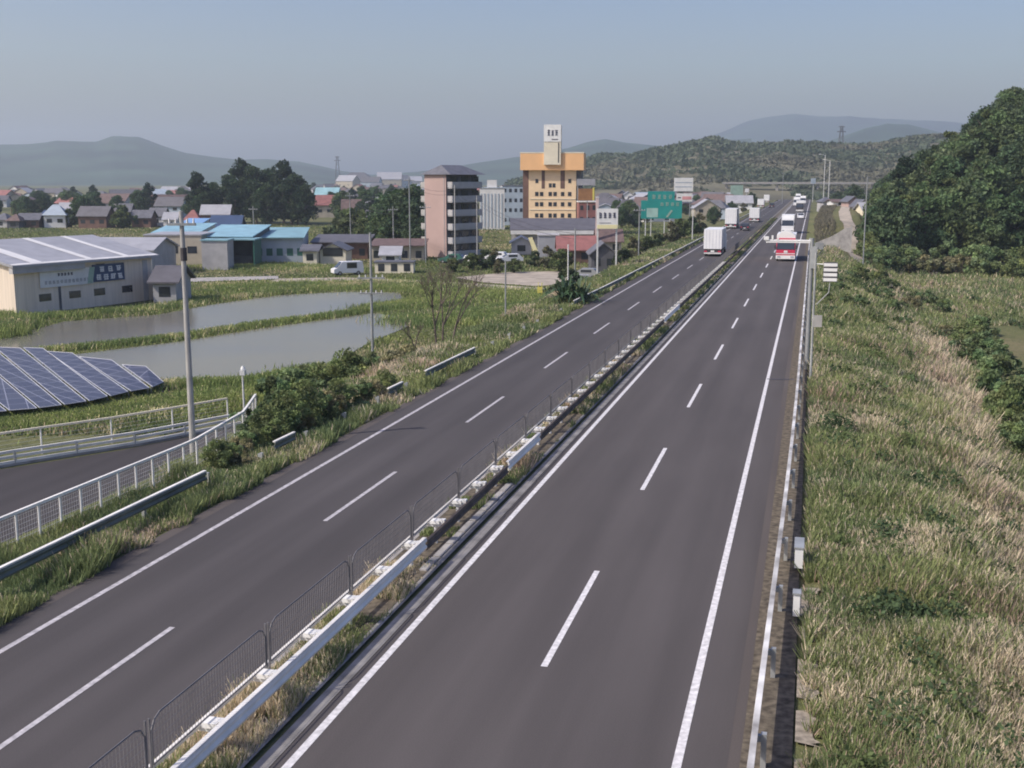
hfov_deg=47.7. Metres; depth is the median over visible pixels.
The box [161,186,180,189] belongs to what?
house
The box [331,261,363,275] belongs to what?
van
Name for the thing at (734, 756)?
pavement
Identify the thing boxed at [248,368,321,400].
shrub
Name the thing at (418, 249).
long house
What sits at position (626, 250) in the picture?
bush
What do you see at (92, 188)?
village tree
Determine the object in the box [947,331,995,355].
shrub
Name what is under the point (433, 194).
overhead wires
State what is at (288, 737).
pavement
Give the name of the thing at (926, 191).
broadleaf tree
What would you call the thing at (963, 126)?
broadleaf tree
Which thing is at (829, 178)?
street lamp
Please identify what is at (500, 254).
car
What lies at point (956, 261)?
shrub
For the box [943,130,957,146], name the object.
broadleaf tree
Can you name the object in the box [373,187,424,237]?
broadleaf tree
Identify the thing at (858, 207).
house
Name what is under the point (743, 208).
roadside tree
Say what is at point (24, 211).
round tree
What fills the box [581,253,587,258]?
window
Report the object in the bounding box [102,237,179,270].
house
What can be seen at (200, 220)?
workshop
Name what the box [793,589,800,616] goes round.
junction box
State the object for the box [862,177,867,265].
utility pole
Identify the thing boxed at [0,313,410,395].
paddy water
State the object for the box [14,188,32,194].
house
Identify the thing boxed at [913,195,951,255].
broadleaf tree
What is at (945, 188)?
broadleaf tree
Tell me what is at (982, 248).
shrub
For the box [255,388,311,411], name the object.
shrub
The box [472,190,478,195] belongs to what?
window
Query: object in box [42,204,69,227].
house
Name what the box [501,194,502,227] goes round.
window
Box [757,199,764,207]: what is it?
box truck
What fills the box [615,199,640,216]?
house
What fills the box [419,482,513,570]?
pavement
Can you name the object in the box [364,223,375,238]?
broadleaf tree
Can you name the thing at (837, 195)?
roadside tree
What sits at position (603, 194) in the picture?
house
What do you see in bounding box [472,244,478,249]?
window
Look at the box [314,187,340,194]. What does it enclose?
house
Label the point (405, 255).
window
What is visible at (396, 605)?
pavement
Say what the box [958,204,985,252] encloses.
broadleaf tree
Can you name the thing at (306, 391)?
shrub
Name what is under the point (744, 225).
car
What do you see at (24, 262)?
warehouse
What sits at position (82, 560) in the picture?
grass
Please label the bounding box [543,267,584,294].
bushy tree
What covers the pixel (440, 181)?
apartment block
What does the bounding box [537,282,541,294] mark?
marker sign
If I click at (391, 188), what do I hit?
village tree
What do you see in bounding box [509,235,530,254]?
shed
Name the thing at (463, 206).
window
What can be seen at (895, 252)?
shrub
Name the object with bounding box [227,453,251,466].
shrub
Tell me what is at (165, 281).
house
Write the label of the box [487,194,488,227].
window
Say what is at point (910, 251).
shrub
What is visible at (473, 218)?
window
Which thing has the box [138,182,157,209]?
village tree
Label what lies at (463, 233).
window
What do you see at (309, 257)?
window
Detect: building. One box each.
[374,260,415,272]
[480,180,504,229]
[502,185,522,224]
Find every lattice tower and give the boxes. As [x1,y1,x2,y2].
[334,156,339,181]
[837,126,845,142]
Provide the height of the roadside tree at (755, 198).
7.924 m
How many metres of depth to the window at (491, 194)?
319.01 m
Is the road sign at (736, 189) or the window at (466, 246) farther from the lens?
the road sign at (736, 189)
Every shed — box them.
[233,237,262,264]
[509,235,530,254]
[555,236,596,262]
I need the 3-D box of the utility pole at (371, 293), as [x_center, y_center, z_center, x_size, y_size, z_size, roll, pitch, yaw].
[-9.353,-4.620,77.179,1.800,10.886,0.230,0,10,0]
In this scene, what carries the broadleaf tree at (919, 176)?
on the ground at (1012, 335)
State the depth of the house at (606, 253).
171.67 m
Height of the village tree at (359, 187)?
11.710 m
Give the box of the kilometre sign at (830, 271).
[816,262,837,304]
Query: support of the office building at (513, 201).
on the ground at (1012, 335)
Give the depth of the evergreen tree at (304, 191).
347.25 m
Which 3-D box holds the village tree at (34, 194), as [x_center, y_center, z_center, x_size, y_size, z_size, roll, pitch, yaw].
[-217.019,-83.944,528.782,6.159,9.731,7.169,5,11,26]
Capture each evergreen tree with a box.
[183,171,214,212]
[190,192,212,213]
[206,181,225,203]
[211,173,248,214]
[224,187,245,214]
[228,157,251,219]
[237,164,272,223]
[251,183,281,223]
[255,168,281,221]
[264,159,300,222]
[277,178,302,224]
[280,173,311,223]
[288,183,318,224]
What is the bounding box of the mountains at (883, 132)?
[826,124,940,143]
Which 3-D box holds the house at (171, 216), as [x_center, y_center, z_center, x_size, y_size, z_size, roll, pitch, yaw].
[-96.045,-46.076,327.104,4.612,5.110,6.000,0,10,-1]
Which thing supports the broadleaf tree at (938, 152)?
on the ground at (1012, 335)
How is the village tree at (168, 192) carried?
on the ground at (1012, 335)
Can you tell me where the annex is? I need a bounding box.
[576,201,595,219]
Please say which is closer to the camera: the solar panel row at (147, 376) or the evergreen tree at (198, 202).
the solar panel row at (147, 376)
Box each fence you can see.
[0,394,256,543]
[0,398,227,453]
[88,219,766,767]
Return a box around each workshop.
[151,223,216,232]
[184,218,209,222]
[206,224,271,255]
[260,227,309,261]
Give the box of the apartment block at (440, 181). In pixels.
[420,165,485,256]
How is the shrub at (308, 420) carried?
on the ground at (1012, 335)
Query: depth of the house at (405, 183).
1535.60 m
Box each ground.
[0,185,1023,767]
[169,200,793,767]
[739,243,809,767]
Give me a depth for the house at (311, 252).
185.84 m
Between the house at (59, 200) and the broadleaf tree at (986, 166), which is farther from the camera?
the house at (59, 200)
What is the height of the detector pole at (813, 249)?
8.101 m
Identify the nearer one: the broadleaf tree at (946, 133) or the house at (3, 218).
the broadleaf tree at (946, 133)
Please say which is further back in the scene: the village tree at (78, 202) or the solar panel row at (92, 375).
the village tree at (78, 202)
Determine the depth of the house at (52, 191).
733.23 m
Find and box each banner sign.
[39,263,124,287]
[578,188,594,217]
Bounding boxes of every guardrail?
[0,213,748,580]
[0,412,240,464]
[149,216,775,767]
[747,238,809,767]
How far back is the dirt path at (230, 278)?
160.08 m
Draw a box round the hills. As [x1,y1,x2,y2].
[587,138,948,199]
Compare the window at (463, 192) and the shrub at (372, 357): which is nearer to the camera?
the shrub at (372, 357)
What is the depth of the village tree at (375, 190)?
542.16 m
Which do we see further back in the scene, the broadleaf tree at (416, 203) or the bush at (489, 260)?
the broadleaf tree at (416, 203)
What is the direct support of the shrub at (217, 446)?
on the ground at (1012, 335)
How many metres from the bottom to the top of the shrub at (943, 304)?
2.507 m
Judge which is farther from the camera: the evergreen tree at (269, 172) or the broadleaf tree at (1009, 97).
the evergreen tree at (269, 172)
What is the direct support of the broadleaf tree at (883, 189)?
on the ground at (1012, 335)
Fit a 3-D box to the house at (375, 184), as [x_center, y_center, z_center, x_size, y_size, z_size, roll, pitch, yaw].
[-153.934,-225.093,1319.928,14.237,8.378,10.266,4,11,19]
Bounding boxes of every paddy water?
[0,292,402,352]
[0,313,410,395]
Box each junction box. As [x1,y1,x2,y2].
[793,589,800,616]
[794,537,804,568]
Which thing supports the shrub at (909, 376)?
on the ground at (1012, 335)
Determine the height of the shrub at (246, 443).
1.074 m
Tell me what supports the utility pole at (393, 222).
on the ground at (1012, 335)
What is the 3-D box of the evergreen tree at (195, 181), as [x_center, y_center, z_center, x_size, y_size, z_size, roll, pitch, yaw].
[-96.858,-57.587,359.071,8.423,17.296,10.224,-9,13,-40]
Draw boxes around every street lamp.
[821,154,825,197]
[823,159,829,197]
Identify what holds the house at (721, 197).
on the ground at (1012, 335)
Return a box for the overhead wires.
[282,182,573,238]
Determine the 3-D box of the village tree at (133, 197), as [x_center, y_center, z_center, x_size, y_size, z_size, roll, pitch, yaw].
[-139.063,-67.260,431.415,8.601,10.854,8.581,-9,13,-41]
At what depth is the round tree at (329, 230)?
259.98 m
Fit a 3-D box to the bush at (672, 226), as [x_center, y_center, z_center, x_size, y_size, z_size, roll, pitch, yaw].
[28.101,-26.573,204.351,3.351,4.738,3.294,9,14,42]
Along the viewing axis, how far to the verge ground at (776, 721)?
28.43 m
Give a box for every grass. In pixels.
[0,223,673,435]
[0,232,703,625]
[0,260,549,443]
[785,244,1023,767]
[813,205,836,241]
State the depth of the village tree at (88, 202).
369.74 m
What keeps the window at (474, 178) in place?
in the apartment block at (440, 181)
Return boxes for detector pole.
[764,235,825,369]
[809,252,821,378]
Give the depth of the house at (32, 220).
330.13 m
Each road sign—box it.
[641,200,681,235]
[648,191,674,235]
[730,185,742,194]
[811,178,815,201]
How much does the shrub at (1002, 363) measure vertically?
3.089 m
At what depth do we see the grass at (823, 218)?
216.75 m
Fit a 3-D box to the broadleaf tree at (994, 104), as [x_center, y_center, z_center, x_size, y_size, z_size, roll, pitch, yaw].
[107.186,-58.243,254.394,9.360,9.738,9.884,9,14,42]
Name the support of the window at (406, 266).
in the building at (395, 266)
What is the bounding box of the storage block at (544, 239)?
[537,233,559,256]
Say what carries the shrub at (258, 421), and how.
on the ground at (1012, 335)
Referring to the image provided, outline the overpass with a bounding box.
[723,182,875,190]
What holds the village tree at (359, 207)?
on the ground at (1012, 335)
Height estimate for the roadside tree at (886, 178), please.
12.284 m
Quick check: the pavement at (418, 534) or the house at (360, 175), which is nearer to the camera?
the pavement at (418, 534)
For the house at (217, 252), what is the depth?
175.70 m
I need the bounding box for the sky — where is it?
[0,0,1023,174]
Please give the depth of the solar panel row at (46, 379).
75.29 m
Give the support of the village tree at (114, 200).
on the ground at (1012, 335)
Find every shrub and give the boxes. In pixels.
[199,437,232,468]
[211,439,243,463]
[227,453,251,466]
[228,408,274,436]
[229,436,253,452]
[232,428,271,451]
[247,406,291,444]
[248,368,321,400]
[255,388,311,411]
[263,389,312,434]
[264,405,301,435]
[271,363,312,391]
[283,379,330,394]
[288,378,327,427]
[291,362,344,387]
[296,415,316,430]
[304,391,339,420]
[311,389,347,412]
[322,347,368,380]
[322,377,355,409]
[336,384,368,409]
[339,350,379,374]
[349,379,377,403]
[357,378,385,397]
[372,368,397,388]
[374,354,401,366]
[387,343,422,357]
[819,291,832,301]
[830,280,846,290]
[840,294,870,306]
[848,261,869,278]
[853,231,881,259]
[859,242,893,267]
[864,255,892,270]
[868,287,895,299]
[869,264,889,283]
[872,243,917,271]
[878,277,900,292]
[881,297,901,312]
[892,315,913,325]
[894,432,915,446]
[898,243,923,272]
[901,295,922,307]
[901,373,917,384]
[905,254,941,272]
[909,290,938,302]
[916,241,964,271]
[931,296,952,312]
[936,324,953,335]
[943,253,973,273]
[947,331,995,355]
[948,320,977,346]
[957,343,1022,374]
[958,240,1002,273]
[966,313,1000,334]
[970,246,1023,275]
[970,368,1023,408]
[973,352,1014,381]
[978,336,1009,354]
[980,374,1023,420]
[982,384,1023,431]
[991,377,1015,391]
[994,413,1023,450]
[999,245,1023,277]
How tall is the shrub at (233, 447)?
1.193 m
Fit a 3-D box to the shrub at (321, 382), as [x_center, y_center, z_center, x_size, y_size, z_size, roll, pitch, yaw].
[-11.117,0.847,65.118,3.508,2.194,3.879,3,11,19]
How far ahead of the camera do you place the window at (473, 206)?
208.73 m
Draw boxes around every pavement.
[162,200,791,761]
[234,201,793,767]
[252,203,792,767]
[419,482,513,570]
[727,243,805,767]
[794,543,820,767]
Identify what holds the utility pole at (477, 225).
on the ground at (1012, 335)
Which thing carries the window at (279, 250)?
in the workshop at (282, 244)
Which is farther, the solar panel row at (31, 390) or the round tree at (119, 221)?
the round tree at (119, 221)
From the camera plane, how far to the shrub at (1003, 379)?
76.53 m
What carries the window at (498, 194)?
in the office building at (493, 195)
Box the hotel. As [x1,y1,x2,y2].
[520,124,585,217]
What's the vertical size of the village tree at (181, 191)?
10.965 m
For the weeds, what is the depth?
31.06 m
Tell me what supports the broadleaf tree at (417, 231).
on the ground at (1012, 335)
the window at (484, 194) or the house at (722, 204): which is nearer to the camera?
the window at (484, 194)
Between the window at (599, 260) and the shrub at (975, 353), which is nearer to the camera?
the shrub at (975, 353)
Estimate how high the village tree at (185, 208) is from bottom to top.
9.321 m
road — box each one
[0,200,790,767]
[0,429,233,543]
[269,200,811,767]
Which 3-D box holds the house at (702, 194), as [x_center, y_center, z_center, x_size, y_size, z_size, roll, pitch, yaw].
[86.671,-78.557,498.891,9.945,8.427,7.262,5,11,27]
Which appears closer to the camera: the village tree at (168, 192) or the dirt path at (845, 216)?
the dirt path at (845, 216)
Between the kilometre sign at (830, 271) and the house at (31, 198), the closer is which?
the kilometre sign at (830, 271)
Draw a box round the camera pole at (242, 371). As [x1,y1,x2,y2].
[240,366,245,408]
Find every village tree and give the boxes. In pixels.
[10,199,22,214]
[16,203,25,212]
[20,196,29,207]
[26,200,37,212]
[31,190,40,198]
[33,193,52,212]
[60,190,74,200]
[69,196,86,217]
[76,194,96,213]
[86,185,97,195]
[87,191,104,205]
[108,195,123,208]
[129,189,146,209]
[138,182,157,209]
[165,190,174,194]
[175,187,187,194]
[180,200,190,214]
[329,190,351,213]
[348,187,357,198]
[353,201,365,212]
[356,185,364,193]
[357,189,375,209]
[370,186,382,196]
[384,186,394,193]
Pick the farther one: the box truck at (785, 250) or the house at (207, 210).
the house at (207, 210)
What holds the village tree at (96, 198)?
on the ground at (1012, 335)
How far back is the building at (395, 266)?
169.85 m
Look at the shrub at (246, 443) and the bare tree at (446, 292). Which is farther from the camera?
the bare tree at (446, 292)
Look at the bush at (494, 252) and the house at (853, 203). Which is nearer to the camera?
the bush at (494, 252)
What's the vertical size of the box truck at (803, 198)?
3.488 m
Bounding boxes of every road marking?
[0,201,777,748]
[281,201,809,767]
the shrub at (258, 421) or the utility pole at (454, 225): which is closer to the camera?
the shrub at (258, 421)
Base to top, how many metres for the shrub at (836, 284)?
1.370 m
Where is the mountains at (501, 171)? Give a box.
[369,138,750,184]
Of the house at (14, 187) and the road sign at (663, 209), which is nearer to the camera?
the road sign at (663, 209)
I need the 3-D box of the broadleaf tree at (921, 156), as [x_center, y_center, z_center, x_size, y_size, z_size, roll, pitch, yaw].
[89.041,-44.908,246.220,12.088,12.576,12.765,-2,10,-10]
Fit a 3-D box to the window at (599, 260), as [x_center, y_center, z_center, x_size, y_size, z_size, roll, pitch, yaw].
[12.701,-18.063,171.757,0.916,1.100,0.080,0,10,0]
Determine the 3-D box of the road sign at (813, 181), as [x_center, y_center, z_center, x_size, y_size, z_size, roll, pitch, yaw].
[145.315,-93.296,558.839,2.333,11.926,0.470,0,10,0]
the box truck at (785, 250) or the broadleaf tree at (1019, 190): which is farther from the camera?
the broadleaf tree at (1019, 190)
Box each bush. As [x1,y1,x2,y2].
[444,257,459,271]
[461,253,480,268]
[474,249,495,268]
[488,248,502,267]
[492,260,503,273]
[506,258,521,272]
[525,250,542,266]
[538,245,553,267]
[547,248,573,270]
[611,247,629,263]
[612,250,630,263]
[626,236,643,257]
[637,236,657,252]
[649,233,666,246]
[662,221,681,241]
[669,218,691,238]
[680,216,703,233]
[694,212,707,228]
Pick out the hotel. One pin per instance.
(552, 173)
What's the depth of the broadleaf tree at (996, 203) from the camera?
190.34 m
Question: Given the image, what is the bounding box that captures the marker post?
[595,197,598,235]
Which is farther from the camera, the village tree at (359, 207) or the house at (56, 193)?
the house at (56, 193)
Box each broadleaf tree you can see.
[363,192,385,237]
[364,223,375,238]
[372,188,408,222]
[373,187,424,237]
[374,207,404,237]
[396,214,424,237]
[400,184,424,217]
[852,195,912,246]
[862,182,891,215]
[866,196,924,249]
[868,185,908,212]
[882,177,913,197]
[889,155,917,182]
[892,180,907,192]
[894,195,924,249]
[902,169,944,196]
[906,181,941,206]
[909,144,939,166]
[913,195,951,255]
[914,148,953,173]
[916,156,936,180]
[920,155,969,188]
[925,182,990,255]
[932,134,972,166]
[936,155,969,185]
[936,229,957,254]
[938,181,960,194]
[941,177,955,186]
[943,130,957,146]
[946,139,973,165]
[950,125,995,160]
[955,155,1014,194]
[955,171,1000,210]
[957,124,967,135]
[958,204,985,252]
[964,105,995,138]
[965,208,1014,256]
[967,155,994,167]
[977,109,996,156]
[978,96,1002,112]
[979,104,1020,159]
[980,193,1023,261]
[990,108,1023,154]
[994,148,1023,184]
[994,150,1008,166]
[995,86,1016,102]
[996,130,1023,155]
[997,87,1023,118]
[999,134,1023,181]
[999,183,1023,254]
[1005,179,1023,195]
[1009,143,1023,178]
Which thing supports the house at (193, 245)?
on the ground at (1012, 335)
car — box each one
[438,254,463,262]
[484,251,506,258]
[496,253,522,262]
[572,268,599,277]
[740,223,749,230]
[797,213,803,218]
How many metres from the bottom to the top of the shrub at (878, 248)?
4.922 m
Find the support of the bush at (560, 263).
on the ground at (1012, 335)
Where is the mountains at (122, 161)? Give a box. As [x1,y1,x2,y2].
[0,136,369,185]
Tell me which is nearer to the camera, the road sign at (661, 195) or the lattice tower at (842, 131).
the road sign at (661, 195)
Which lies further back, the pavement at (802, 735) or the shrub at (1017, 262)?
the shrub at (1017, 262)
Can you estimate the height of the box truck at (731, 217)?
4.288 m
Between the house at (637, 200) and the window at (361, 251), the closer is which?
the window at (361, 251)
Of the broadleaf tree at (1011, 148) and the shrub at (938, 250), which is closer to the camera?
the shrub at (938, 250)
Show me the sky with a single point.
(403, 86)
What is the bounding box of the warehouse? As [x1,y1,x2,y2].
[0,235,159,312]
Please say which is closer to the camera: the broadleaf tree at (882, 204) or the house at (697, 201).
the broadleaf tree at (882, 204)
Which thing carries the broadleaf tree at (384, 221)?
on the ground at (1012, 335)
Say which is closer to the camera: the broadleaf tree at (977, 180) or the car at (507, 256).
the car at (507, 256)
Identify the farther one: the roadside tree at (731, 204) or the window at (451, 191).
the roadside tree at (731, 204)
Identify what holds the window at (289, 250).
in the workshop at (282, 244)
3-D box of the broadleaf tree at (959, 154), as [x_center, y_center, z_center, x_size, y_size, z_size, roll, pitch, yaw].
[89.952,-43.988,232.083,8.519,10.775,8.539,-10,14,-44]
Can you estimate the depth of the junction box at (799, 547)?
31.28 m
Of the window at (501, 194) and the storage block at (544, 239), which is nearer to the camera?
the storage block at (544, 239)
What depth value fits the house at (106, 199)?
475.64 m
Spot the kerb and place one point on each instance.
(88, 452)
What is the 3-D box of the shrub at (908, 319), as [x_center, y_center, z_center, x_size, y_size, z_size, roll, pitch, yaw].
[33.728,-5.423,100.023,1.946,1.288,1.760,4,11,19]
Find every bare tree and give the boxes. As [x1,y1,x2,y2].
[401,318,423,347]
[416,257,490,343]
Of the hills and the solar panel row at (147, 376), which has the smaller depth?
the solar panel row at (147, 376)
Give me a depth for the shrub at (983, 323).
108.48 m
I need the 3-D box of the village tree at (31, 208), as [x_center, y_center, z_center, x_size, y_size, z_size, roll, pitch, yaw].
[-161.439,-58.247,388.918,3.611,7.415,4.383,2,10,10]
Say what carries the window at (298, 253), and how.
in the workshop at (282, 244)
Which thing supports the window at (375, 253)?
in the long house at (418, 249)
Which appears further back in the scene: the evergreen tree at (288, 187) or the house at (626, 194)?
the house at (626, 194)
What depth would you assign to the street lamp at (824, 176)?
417.50 m
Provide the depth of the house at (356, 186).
924.19 m
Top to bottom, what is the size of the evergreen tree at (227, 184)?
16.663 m
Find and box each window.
[39,293,51,301]
[69,290,80,297]
[94,288,104,295]
[122,285,132,292]
[159,287,170,296]
[187,246,196,252]
[266,248,272,255]
[277,248,282,255]
[287,248,292,255]
[297,248,302,255]
[306,254,312,260]
[323,248,342,255]
[359,249,364,255]
[373,251,378,257]
[378,264,383,270]
[386,256,394,259]
[391,264,396,270]
[402,251,407,257]
[404,264,409,270]
[416,251,421,257]
[450,176,457,181]
[450,190,457,195]
[451,204,457,209]
[451,218,457,223]
[451,245,457,250]
[461,176,467,181]
[461,190,467,195]
[461,204,467,209]
[461,217,467,222]
[461,231,468,236]
[462,244,468,250]
[472,176,478,181]
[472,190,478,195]
[472,203,478,208]
[472,217,478,222]
[472,230,478,235]
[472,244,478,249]
[484,194,484,227]
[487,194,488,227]
[491,194,491,227]
[494,194,495,227]
[498,194,498,227]
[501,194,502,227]
[517,245,524,250]
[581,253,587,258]
[594,259,600,265]
[607,259,612,265]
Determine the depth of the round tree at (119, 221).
323.36 m
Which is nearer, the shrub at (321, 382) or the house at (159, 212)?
the shrub at (321, 382)
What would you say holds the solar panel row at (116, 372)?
on the ground at (1012, 335)
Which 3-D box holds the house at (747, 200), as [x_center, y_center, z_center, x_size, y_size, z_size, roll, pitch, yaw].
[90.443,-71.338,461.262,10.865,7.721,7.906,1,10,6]
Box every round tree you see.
[17,209,31,213]
[58,208,77,226]
[108,209,130,228]
[115,204,138,226]
[321,210,346,233]
[334,207,366,233]
[353,215,371,233]
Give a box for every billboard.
[577,179,594,200]
[596,209,617,273]
[674,178,692,215]
[676,193,691,216]
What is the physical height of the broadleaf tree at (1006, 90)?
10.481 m
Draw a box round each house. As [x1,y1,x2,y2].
[0,190,14,195]
[0,195,11,206]
[0,213,10,227]
[5,214,24,228]
[8,186,20,189]
[9,197,43,214]
[10,193,20,201]
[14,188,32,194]
[18,213,43,227]
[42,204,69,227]
[43,188,62,197]
[54,197,72,203]
[55,190,82,196]
[59,202,73,212]
[75,206,114,227]
[100,193,130,204]
[101,196,113,205]
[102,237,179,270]
[109,189,134,193]
[118,203,135,213]
[131,210,158,226]
[143,231,214,265]
[147,265,195,302]
[149,208,169,226]
[150,194,187,207]
[152,189,166,193]
[153,197,187,217]
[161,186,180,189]
[161,212,178,225]
[184,210,201,219]
[199,204,233,221]
[200,238,233,269]
[209,215,245,226]
[299,244,323,264]
[309,234,374,258]
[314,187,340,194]
[315,195,342,217]
[320,241,353,263]
[323,184,333,186]
[336,175,359,188]
[341,199,361,211]
[347,172,370,183]
[349,184,365,190]
[361,177,381,186]
[370,183,383,186]
[372,238,428,260]
[377,172,401,186]
[378,246,404,259]
[380,185,388,192]
[402,175,411,187]
[409,176,422,184]
[510,218,595,247]
[586,240,614,271]
[588,197,620,205]
[593,229,623,250]
[596,194,624,199]
[597,193,609,196]
[599,203,610,208]
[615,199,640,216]
[623,191,634,198]
[630,193,647,198]
[634,197,647,204]
[639,205,674,221]
[682,199,694,210]
[691,197,710,212]
[691,199,721,219]
[700,192,724,197]
[703,194,733,203]
[710,200,730,218]
[724,195,753,213]
[815,197,828,211]
[825,199,841,205]
[839,196,857,207]
[849,199,865,208]
[852,202,865,214]
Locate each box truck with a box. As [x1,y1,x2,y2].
[704,227,726,255]
[725,208,738,227]
[749,208,760,221]
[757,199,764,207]
[764,195,769,202]
[774,230,796,260]
[780,214,794,231]
[793,197,799,204]
[795,200,803,211]
[800,196,805,203]
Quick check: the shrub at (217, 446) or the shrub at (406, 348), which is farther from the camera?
the shrub at (406, 348)
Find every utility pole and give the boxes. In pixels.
[167,211,195,454]
[349,193,353,233]
[357,232,384,350]
[388,206,393,237]
[404,177,413,259]
[420,204,430,262]
[454,185,455,257]
[476,196,477,254]
[505,261,505,313]
[567,244,568,284]
[574,228,575,270]
[633,206,645,254]
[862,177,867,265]
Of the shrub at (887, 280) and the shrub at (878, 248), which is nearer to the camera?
the shrub at (887, 280)
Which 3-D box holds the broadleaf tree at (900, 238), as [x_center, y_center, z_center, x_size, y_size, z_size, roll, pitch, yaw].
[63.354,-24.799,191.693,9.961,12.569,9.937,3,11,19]
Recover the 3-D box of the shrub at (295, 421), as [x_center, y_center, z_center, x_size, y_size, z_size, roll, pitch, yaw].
[-9.939,1.715,48.662,2.080,1.731,2.026,5,11,26]
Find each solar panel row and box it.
[0,347,85,406]
[0,354,61,407]
[0,377,36,410]
[23,347,107,403]
[47,351,127,399]
[79,356,149,394]
[122,364,162,392]
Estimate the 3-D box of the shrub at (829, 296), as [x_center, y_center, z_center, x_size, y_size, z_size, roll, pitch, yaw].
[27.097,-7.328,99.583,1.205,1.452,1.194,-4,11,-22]
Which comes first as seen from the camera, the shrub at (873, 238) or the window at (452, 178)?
the shrub at (873, 238)
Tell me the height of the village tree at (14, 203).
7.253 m
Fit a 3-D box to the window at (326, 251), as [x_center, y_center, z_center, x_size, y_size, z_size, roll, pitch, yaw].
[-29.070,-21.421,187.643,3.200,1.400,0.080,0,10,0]
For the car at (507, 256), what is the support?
on the ground at (1012, 335)
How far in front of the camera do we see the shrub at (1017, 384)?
65.22 m
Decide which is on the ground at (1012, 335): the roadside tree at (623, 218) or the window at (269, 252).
the roadside tree at (623, 218)
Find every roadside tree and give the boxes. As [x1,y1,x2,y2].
[610,199,620,208]
[617,206,629,227]
[619,199,638,225]
[629,212,643,226]
[682,204,691,214]
[706,206,722,224]
[728,201,737,207]
[740,203,746,211]
[748,191,759,204]
[831,191,843,198]
[843,183,859,193]
[843,185,869,200]
[867,179,880,196]
[879,171,893,190]
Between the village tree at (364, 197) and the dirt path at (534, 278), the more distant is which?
the village tree at (364, 197)
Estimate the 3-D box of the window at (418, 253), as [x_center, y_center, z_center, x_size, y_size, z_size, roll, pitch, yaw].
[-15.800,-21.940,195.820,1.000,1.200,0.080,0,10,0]
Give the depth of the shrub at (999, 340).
96.49 m
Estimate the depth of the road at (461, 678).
29.54 m
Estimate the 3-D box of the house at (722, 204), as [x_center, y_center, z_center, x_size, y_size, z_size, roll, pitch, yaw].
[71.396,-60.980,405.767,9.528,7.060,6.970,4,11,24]
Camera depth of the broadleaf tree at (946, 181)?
208.47 m
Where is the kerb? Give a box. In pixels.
[0,427,232,467]
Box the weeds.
[811,269,1023,767]
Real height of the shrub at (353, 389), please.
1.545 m
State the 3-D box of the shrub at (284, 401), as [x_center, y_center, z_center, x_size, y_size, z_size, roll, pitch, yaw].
[-9.669,1.318,49.414,2.030,2.300,2.049,4,11,23]
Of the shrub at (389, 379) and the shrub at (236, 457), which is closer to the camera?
the shrub at (236, 457)
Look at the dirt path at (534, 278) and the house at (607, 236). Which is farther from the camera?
the house at (607, 236)
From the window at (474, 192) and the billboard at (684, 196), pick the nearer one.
the window at (474, 192)
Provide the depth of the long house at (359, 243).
200.62 m
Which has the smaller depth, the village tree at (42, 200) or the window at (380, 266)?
the window at (380, 266)
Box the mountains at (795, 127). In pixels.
[713,114,964,142]
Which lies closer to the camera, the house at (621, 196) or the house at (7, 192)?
the house at (621, 196)
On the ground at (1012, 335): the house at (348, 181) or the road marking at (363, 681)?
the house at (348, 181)
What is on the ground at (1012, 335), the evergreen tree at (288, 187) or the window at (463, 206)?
the evergreen tree at (288, 187)
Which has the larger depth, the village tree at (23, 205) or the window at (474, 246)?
the village tree at (23, 205)
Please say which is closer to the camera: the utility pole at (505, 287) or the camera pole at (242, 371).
the camera pole at (242, 371)
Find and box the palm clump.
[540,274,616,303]
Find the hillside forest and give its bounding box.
[504,132,958,201]
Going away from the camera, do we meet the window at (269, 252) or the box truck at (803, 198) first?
the window at (269, 252)
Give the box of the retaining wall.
[816,226,851,252]
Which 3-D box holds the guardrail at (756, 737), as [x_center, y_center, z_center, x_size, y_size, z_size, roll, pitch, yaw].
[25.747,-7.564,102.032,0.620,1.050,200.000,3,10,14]
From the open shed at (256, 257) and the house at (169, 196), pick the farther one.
the house at (169, 196)
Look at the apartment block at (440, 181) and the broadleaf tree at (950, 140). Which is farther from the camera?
the broadleaf tree at (950, 140)
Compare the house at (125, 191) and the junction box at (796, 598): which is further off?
the house at (125, 191)
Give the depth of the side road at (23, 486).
52.84 m
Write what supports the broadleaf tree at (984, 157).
on the ground at (1012, 335)
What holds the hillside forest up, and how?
on the hills
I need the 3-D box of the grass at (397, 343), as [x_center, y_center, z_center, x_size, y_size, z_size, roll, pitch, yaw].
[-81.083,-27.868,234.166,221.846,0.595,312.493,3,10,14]
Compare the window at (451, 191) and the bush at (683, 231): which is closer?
the window at (451, 191)
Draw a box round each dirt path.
[191,276,277,281]
[272,277,542,290]
[456,271,566,285]
[838,206,862,262]
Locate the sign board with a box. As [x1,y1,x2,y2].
[528,237,537,254]

